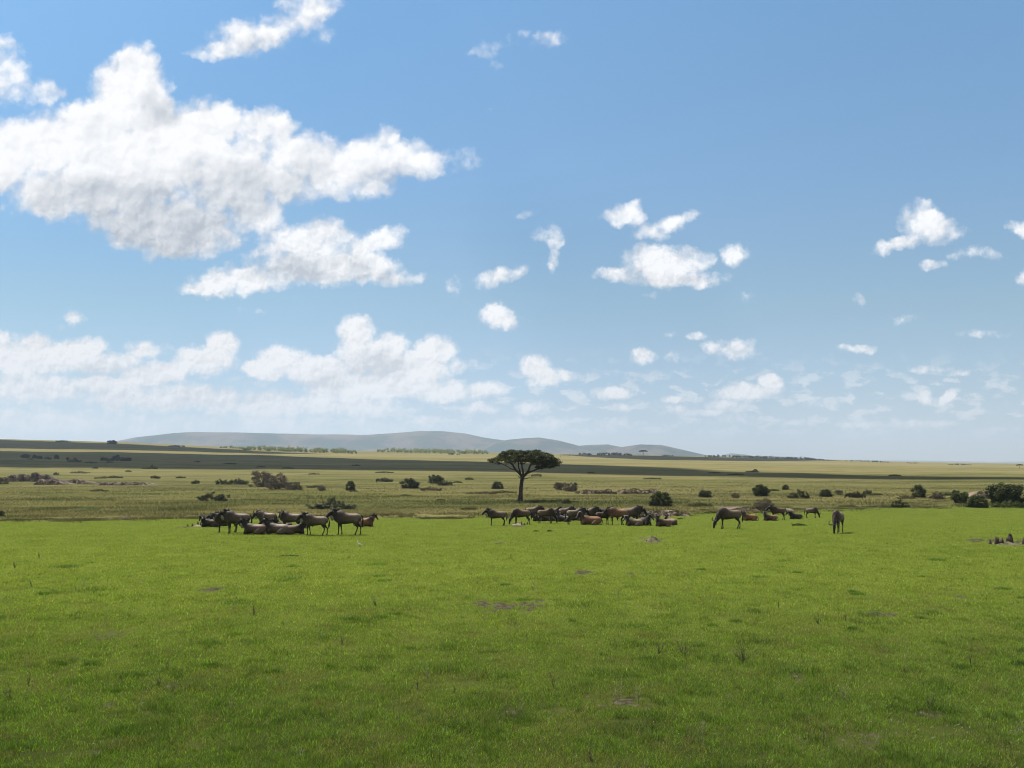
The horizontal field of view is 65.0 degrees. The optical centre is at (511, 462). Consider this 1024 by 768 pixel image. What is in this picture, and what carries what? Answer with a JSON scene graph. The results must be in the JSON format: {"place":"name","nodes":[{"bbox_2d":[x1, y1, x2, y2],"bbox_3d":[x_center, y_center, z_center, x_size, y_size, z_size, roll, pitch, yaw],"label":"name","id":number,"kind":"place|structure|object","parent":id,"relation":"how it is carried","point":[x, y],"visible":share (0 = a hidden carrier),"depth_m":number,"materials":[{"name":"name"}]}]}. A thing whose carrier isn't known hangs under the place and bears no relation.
{"place":"outdoors","nodes":[
{"label":"outdoors","id":0,"kind":"place"},
{"bbox_2d":[117,431,503,451],"bbox_3d":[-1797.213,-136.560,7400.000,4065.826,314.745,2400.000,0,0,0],"label":"hills","id":1,"kind":"structure","parent":0,"point":[443,440],"depth_m":7075.13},
{"bbox_2d":[0,439,1023,767],"bbox_3d":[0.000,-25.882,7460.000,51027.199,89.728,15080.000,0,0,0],"label":"ground","id":2,"kind":"structure","parent":0,"point":[166,461],"depth_m":29.26,"materials":[{"name":"green plant"}]},
{"bbox_2d":[0,477,8,483],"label":"thorn bush","id":3,"kind":"object","parent":2,"relation":"on","point":[3,480],"visible":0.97,"depth_m":249.56,"materials":[{"name":"brown plant"}]},
{"bbox_2d":[20,454,30,457],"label":"shrub","id":4,"kind":"object","parent":2,"relation":"on","point":[25,456],"visible":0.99,"depth_m":796.34,"materials":[{"name":"green plant"}]},
{"bbox_2d":[4,472,57,481],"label":"earth bank","id":5,"kind":"structure","parent":2,"relation":"on","point":[34,476],"depth_m":274.29,"materials":[{"name":"brown soil"}]},
{"bbox_2d":[33,478,74,484],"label":"earth bank","id":6,"kind":"structure","parent":2,"relation":"on","point":[56,481],"depth_m":242.19,"materials":[{"name":"brown soil"}]},
{"bbox_2d":[67,479,96,483],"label":"earth bank","id":7,"kind":"structure","parent":2,"relation":"on","point":[77,481],"depth_m":252.55,"materials":[{"name":"brown soil"}]},
{"bbox_2d":[77,506,99,509],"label":"tussock","id":8,"kind":"object","parent":2,"relation":"on","point":[88,508],"visible":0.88,"depth_m":109.93,"materials":[{"name":"green plant"}]},
{"bbox_2d":[107,440,117,443],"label":"shrub","id":9,"kind":"object","parent":2,"relation":"on","point":[112,442],"visible":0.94,"depth_m":1703.78,"materials":[{"name":"green plant"}]},
{"bbox_2d":[106,454,129,460],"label":"shrub","id":10,"kind":"object","parent":2,"relation":"on","point":[117,457],"visible":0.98,"depth_m":718.85,"materials":[{"name":"green plant"}]},
{"bbox_2d":[92,481,159,484],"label":"earth bank","id":11,"kind":"structure","parent":2,"relation":"on","point":[119,483],"depth_m":233.15,"materials":[{"name":"brown soil"}]},
{"bbox_2d":[197,513,218,526],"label":"wildebeest","id":12,"kind":"object","parent":2,"relation":"on","point":[205,522],"visible":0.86,"depth_m":64.75},
{"bbox_2d":[197,491,229,500],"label":"shrub","id":13,"kind":"object","parent":2,"relation":"on","point":[219,497],"visible":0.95,"depth_m":135.73,"materials":[{"name":"green plant"}]},
{"bbox_2d":[209,510,239,532],"bbox_3d":[-19.624,3.977,54.894,2.039,1.578,0.654,0,0,-13],"label":"wildebeest","id":14,"kind":"object","parent":2,"relation":"on","point":[219,520],"visible":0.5,"depth_m":54.62},
{"bbox_2d":[215,508,251,533],"bbox_3d":[-18.438,3.817,53.309,2.462,1.750,0.690,0,0,0],"label":"wildebeest","id":15,"kind":"object","parent":2,"relation":"on","point":[228,516],"visible":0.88,"depth_m":53.15},
{"bbox_2d":[229,478,248,484],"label":"shrub","id":16,"kind":"object","parent":2,"relation":"on","point":[240,482],"visible":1,"depth_m":241.32,"materials":[{"name":"green plant"}]},
{"bbox_2d":[234,516,267,533],"bbox_3d":[-17.120,4.053,52.811,2.261,1.209,0.837,0,0,4],"label":"wildebeest","id":17,"kind":"object","parent":2,"relation":"on","point":[247,526],"visible":0.99,"depth_m":52.59},
{"bbox_2d":[249,470,271,486],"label":"thorn bush","id":18,"kind":"object","parent":2,"relation":"on","point":[262,475],"visible":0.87,"depth_m":218.30,"materials":[{"name":"brown plant"}]},
{"bbox_2d":[252,509,276,520],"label":"wildebeest","id":19,"kind":"object","parent":2,"relation":"on","point":[260,513],"visible":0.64,"depth_m":63.11},
{"bbox_2d":[258,515,288,533],"bbox_3d":[-15.642,4.042,52.903,2.326,1.244,0.861,0,0,6],"label":"wildebeest","id":20,"kind":"object","parent":2,"relation":"on","point":[272,527],"visible":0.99,"depth_m":52.67},
{"bbox_2d":[264,472,291,489],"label":"thorn bush","id":21,"kind":"object","parent":2,"relation":"on","point":[279,484],"visible":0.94,"depth_m":195.15,"materials":[{"name":"brown plant"}]},
{"bbox_2d":[271,517,291,524],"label":"wildebeest","id":22,"kind":"object","parent":2,"relation":"on","point":[275,520],"visible":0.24,"depth_m":60.96},
{"bbox_2d":[276,509,299,523],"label":"wildebeest","id":23,"kind":"object","parent":2,"relation":"on","point":[285,517],"visible":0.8,"depth_m":57.05},
{"bbox_2d":[286,482,303,489],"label":"thorn bush","id":24,"kind":"object","parent":2,"relation":"on","point":[295,487],"visible":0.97,"depth_m":190.99,"materials":[{"name":"brown plant"}]},
{"bbox_2d":[285,522,312,534],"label":"wildebeest","id":25,"kind":"object","parent":2,"relation":"on","point":[296,529],"visible":0.84,"depth_m":52.82},
{"bbox_2d":[242,445,356,453],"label":"thicket","id":26,"kind":"object","parent":2,"relation":"on","point":[315,450],"visible":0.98,"depth_m":1612.85,"materials":[{"name":"green plant"}]},
{"bbox_2d":[295,511,329,534],"bbox_3d":[-12.961,3.909,52.260,2.217,1.603,0.632,0,0,-3],"label":"wildebeest","id":27,"kind":"object","parent":2,"relation":"on","point":[308,519],"visible":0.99,"depth_m":52.16},
{"bbox_2d":[317,485,325,490],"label":"thorn bush","id":28,"kind":"object","parent":2,"relation":"on","point":[321,488],"visible":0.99,"depth_m":185.06,"materials":[{"name":"brown plant"}]},
{"bbox_2d":[305,502,356,508],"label":"shrub","id":29,"kind":"object","parent":2,"relation":"on","point":[336,504],"visible":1,"depth_m":112.77,"materials":[{"name":"green plant"}]},
{"bbox_2d":[322,497,344,506],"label":"shrub","id":30,"kind":"object","parent":2,"relation":"on","point":[329,501],"visible":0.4,"depth_m":117.34,"materials":[{"name":"green plant"}]},
{"bbox_2d":[325,508,363,534],"bbox_3d":[-11.018,3.810,52.814,2.533,1.832,0.723,0,0,2],"label":"wildebeest","id":31,"kind":"object","parent":2,"relation":"on","point":[339,517],"visible":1,"depth_m":52.70},
{"bbox_2d":[345,481,355,490],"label":"shrub","id":32,"kind":"object","parent":2,"relation":"on","point":[350,483],"visible":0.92,"depth_m":187.42,"materials":[{"name":"green plant"}]},
{"bbox_2d":[353,512,377,526],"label":"wildebeest","id":33,"kind":"object","parent":2,"relation":"on","point":[368,521],"visible":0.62,"depth_m":66.51},
{"bbox_2d":[376,477,393,481],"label":"shrub","id":34,"kind":"object","parent":2,"relation":"on","point":[384,480],"visible":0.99,"depth_m":269.74,"materials":[{"name":"green plant"}]},
{"bbox_2d":[399,478,420,488],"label":"shrub","id":35,"kind":"object","parent":2,"relation":"on","point":[411,482],"visible":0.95,"depth_m":202.87,"materials":[{"name":"green plant"}]},
{"bbox_2d":[421,486,441,490],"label":"thorn bush","id":36,"kind":"object","parent":2,"relation":"on","point":[428,489],"visible":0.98,"depth_m":186.26,"materials":[{"name":"brown plant"}]},
{"bbox_2d":[377,447,488,453],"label":"thicket","id":37,"kind":"object","parent":2,"relation":"on","point":[415,450],"visible":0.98,"depth_m":1733.13,"materials":[{"name":"green plant"}]},
{"bbox_2d":[428,474,443,483],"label":"shrub","id":38,"kind":"object","parent":2,"relation":"on","point":[435,479],"visible":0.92,"depth_m":252.72,"materials":[{"name":"green plant"}]},
{"bbox_2d":[437,480,452,485],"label":"shrub","id":39,"kind":"object","parent":2,"relation":"on","point":[443,483],"visible":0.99,"depth_m":227.54,"materials":[{"name":"green plant"}]},
{"bbox_2d":[467,491,496,493],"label":"thorn bush","id":40,"kind":"object","parent":2,"relation":"on","point":[493,492],"visible":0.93,"depth_m":165.90,"materials":[{"name":"brown plant"}]},
{"bbox_2d":[482,508,507,525],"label":"wildebeest","id":41,"kind":"object","parent":2,"relation":"on","point":[491,513],"visible":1,"depth_m":69.32},
{"bbox_2d":[491,481,503,488],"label":"shrub","id":42,"kind":"object","parent":2,"relation":"on","point":[496,485],"visible":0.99,"depth_m":201.73,"materials":[{"name":"green plant"}]},
{"bbox_2d":[495,490,515,492],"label":"thorn bush","id":43,"kind":"object","parent":2,"relation":"on","point":[504,491],"visible":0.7,"depth_m":171.91,"materials":[{"name":"brown plant"}]},
{"bbox_2d":[0,506,1023,767],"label":"short grass","id":44,"kind":"structure","parent":2,"relation":"on","point":[492,720],"depth_m":18.96,"materials":[{"name":"green plant"}]},
{"bbox_2d":[0,474,1023,522],"bbox_3d":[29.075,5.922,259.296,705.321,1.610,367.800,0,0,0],"label":"tall grass","id":45,"kind":"structure","parent":2,"relation":"on","point":[174,510],"depth_m":134.96,"materials":[{"name":"green plant"}]},
{"bbox_2d":[2,562,1021,767],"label":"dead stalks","id":46,"kind":"object","parent":2,"relation":"on","point":[543,688],"visible":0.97,"depth_m":16.08,"materials":[{"name":"plant"}]},
{"bbox_2d":[7,532,1022,764],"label":"clover flowers","id":47,"kind":"object","parent":2,"relation":"on","point":[779,681],"visible":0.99,"depth_m":14.16,"materials":[{"name":"white plant"}]},
{"bbox_2d":[508,508,531,523],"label":"wildebeest","id":48,"kind":"object","parent":2,"relation":"on","point":[516,513],"visible":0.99,"depth_m":71.83},
{"bbox_2d":[487,449,562,500],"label":"acacia tree","id":49,"kind":"object","parent":2,"relation":"on","point":[537,458],"visible":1,"depth_m":136.01,"materials":[{"name":"green plant"}]},
{"bbox_2d":[525,505,544,519],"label":"wildebeest","id":50,"kind":"object","parent":2,"relation":"on","point":[535,508],"visible":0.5,"depth_m":87.11},
{"bbox_2d":[530,512,541,520],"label":"wildebeest","id":51,"kind":"object","parent":2,"relation":"on","point":[534,517],"visible":0.69,"depth_m":81.42},
{"bbox_2d":[537,515,554,520],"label":"wildebeest","id":52,"kind":"object","parent":2,"relation":"on","point":[544,518],"visible":0.61,"depth_m":81.16},
{"bbox_2d":[536,508,557,522],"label":"wildebeest","id":53,"kind":"object","parent":2,"relation":"on","point":[549,512],"visible":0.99,"depth_m":74.97},
{"bbox_2d":[553,482,567,489],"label":"thorn bush","id":54,"kind":"object","parent":2,"relation":"on","point":[558,484],"visible":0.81,"depth_m":194.03,"materials":[{"name":"brown plant"}]},
{"bbox_2d":[552,512,571,521],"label":"wildebeest","id":55,"kind":"object","parent":2,"relation":"on","point":[560,517],"visible":0.71,"depth_m":79.17},
{"bbox_2d":[557,506,575,513],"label":"wildebeest","id":56,"kind":"object","parent":2,"relation":"on","point":[563,510],"visible":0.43,"depth_m":84.68},
{"bbox_2d":[564,482,577,491],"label":"thorn bush","id":57,"kind":"object","parent":2,"relation":"on","point":[568,488],"visible":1,"depth_m":182.81,"materials":[{"name":"brown plant"}]},
{"bbox_2d":[565,507,589,523],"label":"wildebeest","id":58,"kind":"object","parent":2,"relation":"on","point":[570,513],"visible":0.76,"depth_m":72.61},
{"bbox_2d":[576,510,602,524],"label":"wildebeest","id":59,"kind":"object","parent":2,"relation":"on","point":[591,520],"visible":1,"depth_m":71.29},
{"bbox_2d":[587,506,601,515],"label":"wildebeest","id":60,"kind":"object","parent":2,"relation":"on","point":[593,510],"visible":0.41,"depth_m":75.17},
{"bbox_2d":[576,488,614,493],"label":"earth bank","id":61,"kind":"structure","parent":2,"relation":"on","point":[586,491],"depth_m":169.04,"materials":[{"name":"brown soil"}]},
{"bbox_2d":[594,512,609,523],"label":"wildebeest","id":62,"kind":"object","parent":2,"relation":"on","point":[606,515],"visible":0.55,"depth_m":72.83},
{"bbox_2d":[597,490,616,493],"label":"thorn bush","id":63,"kind":"object","parent":2,"relation":"on","point":[604,492],"visible":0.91,"depth_m":167.04,"materials":[{"name":"brown plant"}]},
{"bbox_2d":[597,452,631,455],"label":"thicket","id":64,"kind":"object","parent":2,"relation":"on","point":[616,453],"visible":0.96,"depth_m":1764.62,"materials":[{"name":"green plant"}]},
{"bbox_2d":[602,506,629,524],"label":"wildebeest","id":65,"kind":"object","parent":2,"relation":"on","point":[611,511],"visible":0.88,"depth_m":71.56},
{"bbox_2d":[614,681,624,700],"bbox_3d":[2.124,4.509,15.900,0.208,0.431,0.188,0,0,17],"label":"dry weed","id":66,"kind":"object","parent":2,"relation":"on","point":[617,691],"visible":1,"depth_m":15.87,"materials":[{"name":"plant"}]},
{"bbox_2d":[618,505,646,524],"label":"wildebeest","id":67,"kind":"object","parent":2,"relation":"on","point":[636,511],"visible":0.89,"depth_m":71.49},
{"bbox_2d":[623,513,643,525],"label":"wildebeest","id":68,"kind":"object","parent":2,"relation":"on","point":[632,522],"visible":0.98,"depth_m":68.28},
{"bbox_2d":[622,491,648,493],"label":"thorn bush","id":69,"kind":"object","parent":2,"relation":"on","point":[624,492],"visible":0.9,"depth_m":167.16,"materials":[{"name":"brown plant"}]},
{"bbox_2d":[612,489,661,492],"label":"earth bank","id":70,"kind":"structure","parent":2,"relation":"on","point":[639,490],"depth_m":172.72,"materials":[{"name":"brown soil"}]},
{"bbox_2d":[639,512,653,525],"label":"wildebeest","id":71,"kind":"object","parent":2,"relation":"on","point":[647,519],"visible":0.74,"depth_m":69.51},
{"bbox_2d":[644,536,660,542],"bbox_3d":[8.252,4.514,47.511,1.026,0.452,1.195,0,0,29],"label":"earth mound","id":72,"kind":"object","parent":2,"relation":"on","point":[651,539],"visible":0.94,"depth_m":47.32,"materials":[{"name":"beige soil"}]},
{"bbox_2d":[648,491,673,506],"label":"shrub","id":73,"kind":"object","parent":2,"relation":"on","point":[657,497],"visible":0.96,"depth_m":118.75,"materials":[{"name":"green plant"}]},
{"bbox_2d":[653,513,673,526],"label":"wildebeest","id":74,"kind":"object","parent":2,"relation":"on","point":[660,522],"visible":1,"depth_m":66.40},
{"bbox_2d":[644,510,690,516],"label":"earth bank","id":75,"kind":"structure","parent":2,"relation":"on","point":[657,512],"depth_m":98.37,"materials":[{"name":"brown soil"}]},
{"bbox_2d":[664,512,677,524],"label":"wildebeest","id":76,"kind":"object","parent":2,"relation":"on","point":[674,521],"visible":0.61,"depth_m":71.20},
{"bbox_2d":[676,640,689,654],"bbox_3d":[4.275,4.524,19.751,0.442,0.405,0.323,0,0,0],"label":"dry weed","id":77,"kind":"object","parent":2,"relation":"on","point":[682,648],"visible":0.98,"depth_m":19.70,"materials":[{"name":"plant"}]},
{"bbox_2d":[687,503,712,506],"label":"tussock","id":78,"kind":"object","parent":2,"relation":"on","point":[700,504],"visible":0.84,"depth_m":118.91,"materials":[{"name":"green plant"}]},
{"bbox_2d":[698,490,712,496],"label":"shrub","id":79,"kind":"object","parent":2,"relation":"on","point":[704,493],"visible":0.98,"depth_m":150.22,"materials":[{"name":"green plant"}]},
{"bbox_2d":[712,507,743,528],"bbox_3d":[16.548,4.219,61.468,2.396,1.658,0.737,0,0,-4],"label":"wildebeest","id":80,"kind":"object","parent":2,"relation":"on","point":[723,514],"visible":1,"depth_m":61.33},
{"bbox_2d":[720,506,760,510],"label":"earth bank","id":81,"kind":"structure","parent":2,"relation":"on","point":[742,508],"depth_m":109.21,"materials":[{"name":"brown soil"}]},
{"bbox_2d":[731,641,759,660],"bbox_3d":[5.486,4.443,19.027,0.690,0.551,0.341,0,0,0],"label":"dry weed","id":82,"kind":"object","parent":2,"relation":"on","point":[743,657],"visible":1,"depth_m":19.04,"materials":[{"name":"green plant"}]},
{"bbox_2d":[742,510,758,520],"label":"wildebeest","id":83,"kind":"object","parent":2,"relation":"on","point":[747,517],"visible":0.89,"depth_m":82.86},
{"bbox_2d":[705,454,815,459],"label":"thicket","id":84,"kind":"object","parent":2,"relation":"on","point":[775,457],"visible":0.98,"depth_m":1778.59,"materials":[{"name":"green plant"}]},
{"bbox_2d":[752,484,771,495],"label":"shrub","id":85,"kind":"object","parent":2,"relation":"on","point":[760,490],"visible":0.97,"depth_m":155.21,"materials":[{"name":"green plant"}]},
{"bbox_2d":[753,498,774,510],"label":"thorn bush","id":86,"kind":"object","parent":2,"relation":"on","point":[760,504],"visible":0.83,"depth_m":109.15,"materials":[{"name":"brown plant"}]},
{"bbox_2d":[761,511,777,520],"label":"wildebeest","id":87,"kind":"object","parent":2,"relation":"on","point":[766,516],"visible":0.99,"depth_m":82.97},
{"bbox_2d":[765,504,786,519],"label":"wildebeest","id":88,"kind":"object","parent":2,"relation":"on","point":[773,510],"visible":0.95,"depth_m":86.11},
{"bbox_2d":[785,509,802,518],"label":"wildebeest","id":89,"kind":"object","parent":2,"relation":"on","point":[791,514],"visible":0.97,"depth_m":88.04},
{"bbox_2d":[787,489,809,498],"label":"shrub","id":90,"kind":"object","parent":2,"relation":"on","point":[794,495],"visible":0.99,"depth_m":146.53,"materials":[{"name":"green plant"}]},
{"bbox_2d":[804,507,820,517],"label":"wildebeest","id":91,"kind":"object","parent":2,"relation":"on","point":[814,510],"visible":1,"depth_m":92.75},
{"bbox_2d":[819,489,832,496],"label":"shrub","id":92,"kind":"object","parent":2,"relation":"on","point":[827,492],"visible":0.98,"depth_m":152.89,"materials":[{"name":"green plant"}]},
{"bbox_2d":[828,510,843,533],"bbox_3d":[22.054,3.945,54.303,0.718,1.615,2.333,0,0,36],"label":"wildebeest","id":93,"kind":"object","parent":2,"relation":"on","point":[837,517],"visible":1,"depth_m":53.80},
{"bbox_2d":[844,491,865,497],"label":"shrub","id":94,"kind":"object","parent":2,"relation":"on","point":[856,495],"visible":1,"depth_m":148.04,"materials":[{"name":"green plant"}]},
{"bbox_2d":[891,499,909,507],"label":"shrub","id":95,"kind":"object","parent":2,"relation":"on","point":[900,503],"visible":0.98,"depth_m":117.02,"materials":[{"name":"green plant"}]},
{"bbox_2d":[896,495,914,498],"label":"thorn bush","id":96,"kind":"object","parent":2,"relation":"on","point":[904,497],"visible":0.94,"depth_m":145.18,"materials":[{"name":"brown plant"}]},
{"bbox_2d":[910,484,927,497],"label":"shrub","id":97,"kind":"object","parent":2,"relation":"on","point":[921,491],"visible":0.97,"depth_m":149.69,"materials":[{"name":"green plant"}]},
{"bbox_2d":[927,691,936,707],"bbox_3d":[7.982,4.536,15.332,0.253,0.356,0.162,0,0,0],"label":"dry weed","id":98,"kind":"object","parent":2,"relation":"on","point":[931,701],"visible":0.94,"depth_m":15.33,"materials":[{"name":"green plant"}]},
{"bbox_2d":[929,491,944,499],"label":"thorn bush","id":99,"kind":"object","parent":2,"relation":"on","point":[936,496],"visible":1,"depth_m":142.68,"materials":[{"name":"brown plant"}]},
{"bbox_2d":[950,491,968,503],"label":"shrub","id":100,"kind":"object","parent":2,"relation":"on","point":[959,497],"visible":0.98,"depth_m":127.56,"materials":[{"name":"green plant"}]},
{"bbox_2d":[949,491,984,496],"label":"earth bank","id":101,"kind":"structure","parent":2,"relation":"on","point":[979,493],"depth_m":149.18,"materials":[{"name":"beige soil"}]},
{"bbox_2d":[965,494,988,507],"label":"shrub","id":102,"kind":"object","parent":2,"relation":"on","point":[973,501],"visible":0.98,"depth_m":116.11,"materials":[{"name":"green plant"}]},
{"bbox_2d":[983,482,1019,503],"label":"shrub","id":103,"kind":"object","parent":2,"relation":"on","point":[996,492],"visible":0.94,"depth_m":125.84,"materials":[{"name":"green plant"}]},
{"bbox_2d":[988,533,1018,544],"bbox_3d":[28.282,4.382,46.152,1.827,0.725,1.556,0,0,0],"label":"termite mound","id":104,"kind":"object","parent":2,"relation":"on","point":[1009,540],"visible":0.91,"depth_m":45.99,"materials":[{"name":"brown soil"}]},
{"bbox_2d":[990,500,1023,507],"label":"tussock","id":105,"kind":"object","parent":2,"relation":"on","point":[1008,504],"visible":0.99,"depth_m":116.53,"materials":[{"name":"green plant"}]},
{"bbox_2d":[1005,484,1023,503],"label":"shrub","id":106,"kind":"object","parent":2,"relation":"on","point":[1018,497],"visible":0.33,"depth_m":125.80,"materials":[{"name":"green plant"}]},
{"bbox_2d":[0,0,1023,461],"label":"sky","id":107,"kind":"structure","parent":0,"point":[778,228],"materials":[{"name":"blue"}]},
{"bbox_2d":[483,437,619,453],"bbox_3d":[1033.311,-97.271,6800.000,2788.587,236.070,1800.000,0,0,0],"label":"hills","id":108,"kind":"structure","parent":0,"point":[550,446],"depth_m":6557.07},
{"bbox_2d":[596,444,712,456],"bbox_3d":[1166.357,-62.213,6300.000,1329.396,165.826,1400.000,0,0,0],"label":"hills","id":109,"kind":"structure","parent":0,"point":[662,450],"depth_m":6122.89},
{"bbox_2d":[720,453,824,459],"bbox_3d":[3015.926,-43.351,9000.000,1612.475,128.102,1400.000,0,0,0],"label":"hills","id":110,"kind":"structure","parent":0,"point":[732,454],"depth_m":8898.14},
{"bbox_2d":[857,460,1023,463],"bbox_3d":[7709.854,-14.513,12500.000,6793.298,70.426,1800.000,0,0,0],"label":"hills","id":111,"kind":"structure","parent":0,"point":[943,461],"depth_m":12222.00,"materials":[{"name":"grey"}]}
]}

